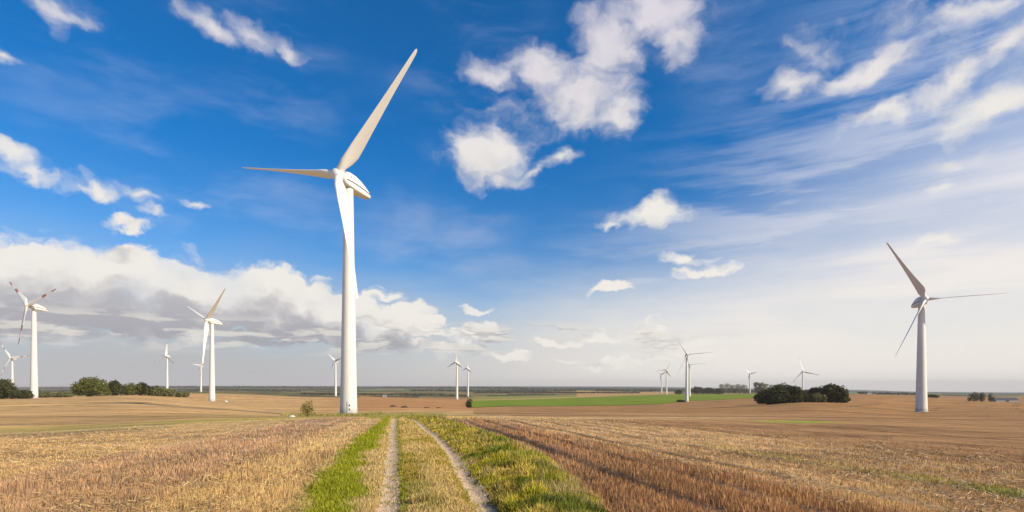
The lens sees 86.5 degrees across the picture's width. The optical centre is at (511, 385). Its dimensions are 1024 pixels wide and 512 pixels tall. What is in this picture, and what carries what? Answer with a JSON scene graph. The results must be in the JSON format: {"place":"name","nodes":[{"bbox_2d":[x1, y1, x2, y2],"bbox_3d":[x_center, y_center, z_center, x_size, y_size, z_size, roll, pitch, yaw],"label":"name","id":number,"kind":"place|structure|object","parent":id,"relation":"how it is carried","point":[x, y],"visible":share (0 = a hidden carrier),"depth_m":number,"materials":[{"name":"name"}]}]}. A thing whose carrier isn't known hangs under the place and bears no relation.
{"place":"outdoors","nodes":[
{"label":"outdoors","id":0,"kind":"place"},
{"bbox_2d":[281,411,383,415],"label":"grass","id":1,"kind":"structure","parent":0,"point":[337,414],"depth_m":128.95,"materials":[{"name":"plant"}]},
{"bbox_2d":[279,417,394,511],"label":"grass","id":2,"kind":"structure","parent":0,"point":[348,476],"depth_m":12.60,"materials":[{"name":"green plant"}]},
{"bbox_2d":[376,419,405,511],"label":"dirt track","id":3,"kind":"structure","parent":0,"point":[394,483],"depth_m":13.52,"materials":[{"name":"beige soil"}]},
{"bbox_2d":[370,424,496,511],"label":"gravel","id":4,"kind":"structure","parent":3,"relation":"on","point":[398,477],"depth_m":12.23,"materials":[{"name":"beige gravel"}]},
{"bbox_2d":[360,413,447,419],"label":"grass","id":5,"kind":"structure","parent":0,"point":[395,416],"depth_m":82.92,"materials":[{"name":"plant"}]},
{"bbox_2d":[396,417,476,511],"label":"grass","id":6,"kind":"structure","parent":0,"point":[429,488],"depth_m":12.82,"materials":[{"name":"yellow plant"}]},
{"bbox_2d":[412,419,500,511],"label":"dirt track","id":7,"kind":"structure","parent":0,"point":[468,483],"depth_m":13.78,"materials":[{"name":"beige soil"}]},
{"bbox_2d":[410,415,611,511],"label":"grass","id":8,"kind":"structure","parent":0,"point":[521,490],"depth_m":13.14,"materials":[{"name":"green plant"}]},
{"bbox_2d":[0,386,1023,511],"bbox_3d":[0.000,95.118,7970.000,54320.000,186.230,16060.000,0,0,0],"label":"ground","id":9,"kind":"structure","parent":0,"point":[954,420],"depth_m":46.84,"materials":[{"name":"soil"}]},
{"bbox_2d":[0,378,18,398],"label":"tree","id":10,"kind":"object","parent":9,"relation":"on","point":[7,387],"visible":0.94,"depth_m":358.13,"materials":[{"name":"green plant"}]},
{"bbox_2d":[0,343,29,385],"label":"wind turbine","id":11,"kind":"object","parent":9,"relation":"on","point":[12,359],"visible":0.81,"depth_m":971.25,"materials":[{"name":"white metal"}]},
{"bbox_2d":[8,389,33,398],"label":"bush","id":12,"kind":"object","parent":9,"relation":"on","point":[24,394],"visible":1,"depth_m":358.47,"materials":[{"name":"green plant"}]},
{"bbox_2d":[9,282,55,397],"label":"wind turbine","id":13,"kind":"object","parent":9,"relation":"on","point":[33,305],"visible":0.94,"depth_m":377.33,"materials":[{"name":"white metal"}]},
{"bbox_2d":[38,391,57,397],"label":"bush","id":14,"kind":"object","parent":9,"relation":"on","point":[45,394],"visible":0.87,"depth_m":498.03,"materials":[{"name":"green plant"}]},
{"bbox_2d":[54,391,73,396],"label":"bush","id":15,"kind":"object","parent":9,"relation":"on","point":[63,394],"visible":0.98,"depth_m":504.08,"materials":[{"name":"green plant"}]},
{"bbox_2d":[69,376,111,396],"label":"tree","id":16,"kind":"object","parent":9,"relation":"on","point":[88,387],"visible":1,"depth_m":426.26,"materials":[{"name":"green plant"}]},
{"bbox_2d":[106,379,125,395],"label":"tree","id":17,"kind":"object","parent":9,"relation":"on","point":[114,386],"visible":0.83,"depth_m":453.04,"materials":[{"name":"green plant"}]},
{"bbox_2d":[120,382,135,394],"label":"bush","id":18,"kind":"object","parent":9,"relation":"on","point":[129,391],"visible":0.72,"depth_m":467.98,"materials":[{"name":"green plant"}]},
{"bbox_2d":[132,382,153,395],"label":"bush","id":19,"kind":"object","parent":9,"relation":"on","point":[144,389],"visible":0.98,"depth_m":472.61,"materials":[{"name":"green plant"}]},
{"bbox_2d":[146,385,162,395],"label":"bush","id":20,"kind":"object","parent":9,"relation":"on","point":[156,390],"visible":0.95,"depth_m":480.54,"materials":[{"name":"green plant"}]},
{"bbox_2d":[155,342,171,387],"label":"wind turbine","id":21,"kind":"object","parent":9,"relation":"on","point":[166,355],"visible":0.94,"depth_m":1054.86,"materials":[{"name":"white metal"}]},
{"bbox_2d":[158,387,176,396],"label":"bush","id":22,"kind":"object","parent":9,"relation":"on","point":[167,392],"visible":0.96,"depth_m":485.71,"materials":[{"name":"green plant"}]},
{"bbox_2d":[175,391,189,396],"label":"bush","id":23,"kind":"object","parent":9,"relation":"on","point":[182,394],"visible":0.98,"depth_m":493.29,"materials":[{"name":"green plant"}]},
{"bbox_2d":[0,417,383,511],"bbox_3d":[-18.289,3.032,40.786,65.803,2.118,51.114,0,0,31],"label":"stubble","id":24,"kind":"object","parent":9,"relation":"on","point":[18,486],"visible":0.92,"depth_m":13.61,"materials":[{"name":"beige plant"}]},
{"bbox_2d":[191,359,205,391],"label":"wind turbine","id":25,"kind":"object","parent":9,"relation":"on","point":[200,366],"visible":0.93,"depth_m":1308.55,"materials":[{"name":"white metal"}]},
{"bbox_2d":[187,289,224,400],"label":"wind turbine","id":26,"kind":"object","parent":9,"relation":"on","point":[211,321],"visible":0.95,"depth_m":435.07,"materials":[{"name":"white metal"}]},
{"bbox_2d":[300,400,315,416],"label":"bush","id":27,"kind":"object","parent":9,"relation":"on","point":[306,410],"visible":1,"depth_m":111.63,"materials":[{"name":"green plant"}]},
{"bbox_2d":[242,49,416,413],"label":"wind turbine","id":28,"kind":"object","parent":9,"relation":"on","point":[348,185],"visible":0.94,"depth_m":148.49,"materials":[{"name":"paint"}]},
{"bbox_2d":[347,402,350,412],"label":"door","id":29,"kind":"structure","parent":28,"relation":"in","point":[348,403],"depth_m":148.26,"materials":[{"name":"paint"}]},
{"bbox_2d":[329,355,340,395],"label":"wind turbine","id":30,"kind":"object","parent":9,"relation":"on","point":[335,383],"visible":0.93,"depth_m":1001.46,"materials":[{"name":"white metal"}]},
{"bbox_2d":[38,385,756,392],"bbox_3d":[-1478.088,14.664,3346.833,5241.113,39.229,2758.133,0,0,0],"label":"distant wood","id":31,"kind":"object","parent":9,"relation":"on","point":[621,390],"visible":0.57,"depth_m":4327.23,"materials":[{"name":"green plant"}]},
{"bbox_2d":[448,352,461,399],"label":"wind turbine","id":32,"kind":"object","parent":9,"relation":"on","point":[457,363],"visible":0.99,"depth_m":960.99,"materials":[{"name":"white metal"}]},
{"bbox_2d":[461,362,469,396],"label":"wind turbine","id":33,"kind":"object","parent":9,"relation":"on","point":[468,369],"visible":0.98,"depth_m":1275.44,"materials":[{"name":"white metal"}]},
{"bbox_2d":[466,402,471,407],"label":"bush","id":34,"kind":"object","parent":9,"relation":"on","point":[468,404],"visible":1,"depth_m":320.71,"materials":[{"name":"green plant"}]},
{"bbox_2d":[300,391,639,396],"bbox_3d":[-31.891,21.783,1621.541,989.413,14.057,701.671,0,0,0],"label":"distant wood","id":35,"kind":"object","parent":9,"relation":"on","point":[393,394],"visible":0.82,"depth_m":1335.82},
{"bbox_2d":[38,388,915,394],"bbox_3d":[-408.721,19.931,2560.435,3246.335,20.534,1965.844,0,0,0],"label":"distant wood","id":36,"kind":"object","parent":9,"relation":"on","point":[299,390],"visible":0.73,"depth_m":2575.59,"materials":[{"name":"green plant"}]},
{"bbox_2d":[655,370,665,393],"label":"wind turbine","id":37,"kind":"object","parent":9,"relation":"on","point":[661,380],"visible":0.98,"depth_m":1801.51,"materials":[{"name":"white metal"}]},
{"bbox_2d":[658,364,669,393],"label":"wind turbine","id":38,"kind":"object","parent":9,"relation":"on","point":[666,376],"visible":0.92,"depth_m":1487.18,"materials":[{"name":"white metal"}]},
{"bbox_2d":[674,389,682,393],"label":"tree","id":39,"kind":"object","parent":9,"relation":"on","point":[677,391],"visible":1,"depth_m":1535.17,"materials":[{"name":"green plant"}]},
{"bbox_2d":[677,340,709,401],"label":"wind turbine","id":40,"kind":"object","parent":9,"relation":"on","point":[686,383],"visible":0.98,"depth_m":737.37,"materials":[{"name":"white metal"}]},
{"bbox_2d":[691,386,705,393],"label":"tree","id":41,"kind":"object","parent":9,"relation":"on","point":[695,390],"visible":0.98,"depth_m":1536.39,"materials":[{"name":"green plant"}]},
{"bbox_2d":[701,387,715,393],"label":"tree","id":42,"kind":"object","parent":9,"relation":"on","point":[709,390],"visible":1,"depth_m":1538.45,"materials":[{"name":"green plant"}]},
{"bbox_2d":[712,388,724,393],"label":"tree","id":43,"kind":"object","parent":9,"relation":"on","point":[719,391],"visible":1,"depth_m":1535.69,"materials":[{"name":"green plant"}]},
{"bbox_2d":[725,384,732,392],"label":"tree","id":44,"kind":"object","parent":9,"relation":"on","point":[728,389],"visible":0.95,"depth_m":1569.08,"materials":[{"name":"green plant"}]},
{"bbox_2d":[438,416,1023,511],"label":"stubble","id":45,"kind":"object","parent":9,"relation":"on","point":[758,504],"visible":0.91,"depth_m":12.81,"materials":[{"name":"brown plant"}]},
{"bbox_2d":[731,385,737,392],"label":"tree","id":46,"kind":"object","parent":9,"relation":"on","point":[735,388],"visible":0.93,"depth_m":1582.50,"materials":[{"name":"green plant"}]},
{"bbox_2d":[736,384,743,392],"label":"tree","id":47,"kind":"object","parent":9,"relation":"on","point":[739,388],"visible":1,"depth_m":1556.77,"materials":[{"name":"green plant"}]},
{"bbox_2d":[748,371,755,393],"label":"wind turbine","id":48,"kind":"object","parent":9,"relation":"on","point":[749,382],"visible":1,"depth_m":1773.36,"materials":[{"name":"white metal"}]},
{"bbox_2d":[753,382,759,391],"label":"tree","id":49,"kind":"object","parent":9,"relation":"on","point":[756,385],"visible":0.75,"depth_m":1580.11,"materials":[{"name":"green plant"}]},
{"bbox_2d":[759,382,767,390],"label":"tree","id":50,"kind":"object","parent":9,"relation":"on","point":[762,387],"visible":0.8,"depth_m":1557.48,"materials":[{"name":"green plant"}]},
{"bbox_2d":[757,396,780,404],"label":"bush","id":51,"kind":"object","parent":9,"relation":"on","point":[761,402],"visible":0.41,"depth_m":399.34,"materials":[{"name":"green plant"}]},
{"bbox_2d":[753,383,811,403],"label":"bush","id":52,"kind":"object","parent":9,"relation":"on","point":[783,393],"visible":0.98,"depth_m":393.72,"materials":[{"name":"green plant"}]},
{"bbox_2d":[796,359,817,389],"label":"wind turbine","id":53,"kind":"object","parent":9,"relation":"on","point":[802,375],"visible":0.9,"depth_m":1402.85,"materials":[{"name":"white metal"}]},
{"bbox_2d":[806,392,826,401],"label":"bush","id":54,"kind":"object","parent":9,"relation":"on","point":[817,397],"visible":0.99,"depth_m":392.50,"materials":[{"name":"green plant"}]},
{"bbox_2d":[805,387,834,396],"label":"bush","id":55,"kind":"object","parent":9,"relation":"on","point":[813,390],"visible":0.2,"depth_m":403.10,"materials":[{"name":"green plant"}]},
{"bbox_2d":[815,383,848,402],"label":"bush","id":56,"kind":"object","parent":9,"relation":"on","point":[830,391],"visible":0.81,"depth_m":396.55,"materials":[{"name":"green plant"}]},
{"bbox_2d":[835,395,850,402],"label":"bush","id":57,"kind":"object","parent":9,"relation":"on","point":[848,400],"visible":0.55,"depth_m":398.35,"materials":[{"name":"green plant"}]},
{"bbox_2d":[927,394,939,397],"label":"bush","id":58,"kind":"object","parent":9,"relation":"on","point":[932,396],"visible":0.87,"depth_m":838.31,"materials":[{"name":"green plant"}]},
{"bbox_2d":[886,242,1003,411],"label":"wind turbine","id":59,"kind":"object","parent":9,"relation":"on","point":[921,399],"visible":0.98,"depth_m":314.51,"materials":[{"name":"white metal"}]},
{"bbox_2d":[967,392,979,400],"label":"tree","id":60,"kind":"object","parent":9,"relation":"on","point":[976,397],"visible":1,"depth_m":639.05,"materials":[{"name":"green plant"}]},
{"bbox_2d":[978,392,985,400],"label":"tree","id":61,"kind":"object","parent":9,"relation":"on","point":[982,396],"visible":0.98,"depth_m":639.06,"materials":[{"name":"green plant"}]},
{"bbox_2d":[988,393,994,401],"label":"tree","id":62,"kind":"object","parent":9,"relation":"on","point":[990,397],"visible":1,"depth_m":638.48,"materials":[{"name":"green plant"}]},
{"bbox_2d":[991,398,1018,401],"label":"barn","id":63,"kind":"structure","parent":9,"relation":"on","point":[1006,400],"depth_m":650.02,"materials":[{"name":"grey"}]},
{"bbox_2d":[0,0,1023,391],"label":"sky","id":64,"kind":"structure","parent":0,"point":[563,192],"materials":[{"name":"blue"}]},
{"bbox_2d":[471,394,755,406],"bbox_3d":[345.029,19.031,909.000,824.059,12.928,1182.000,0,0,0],"label":"green field","id":65,"kind":"structure","parent":0,"point":[633,400],"depth_m":855.51,"materials":[{"name":"green plant"}]},
{"bbox_2d":[684,356,705,396],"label":"wind turbine","id":66,"kind":"object","parent":65,"relation":"on","point":[689,388],"visible":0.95,"depth_m":1118.87,"materials":[{"name":"white metal"}]}
]}

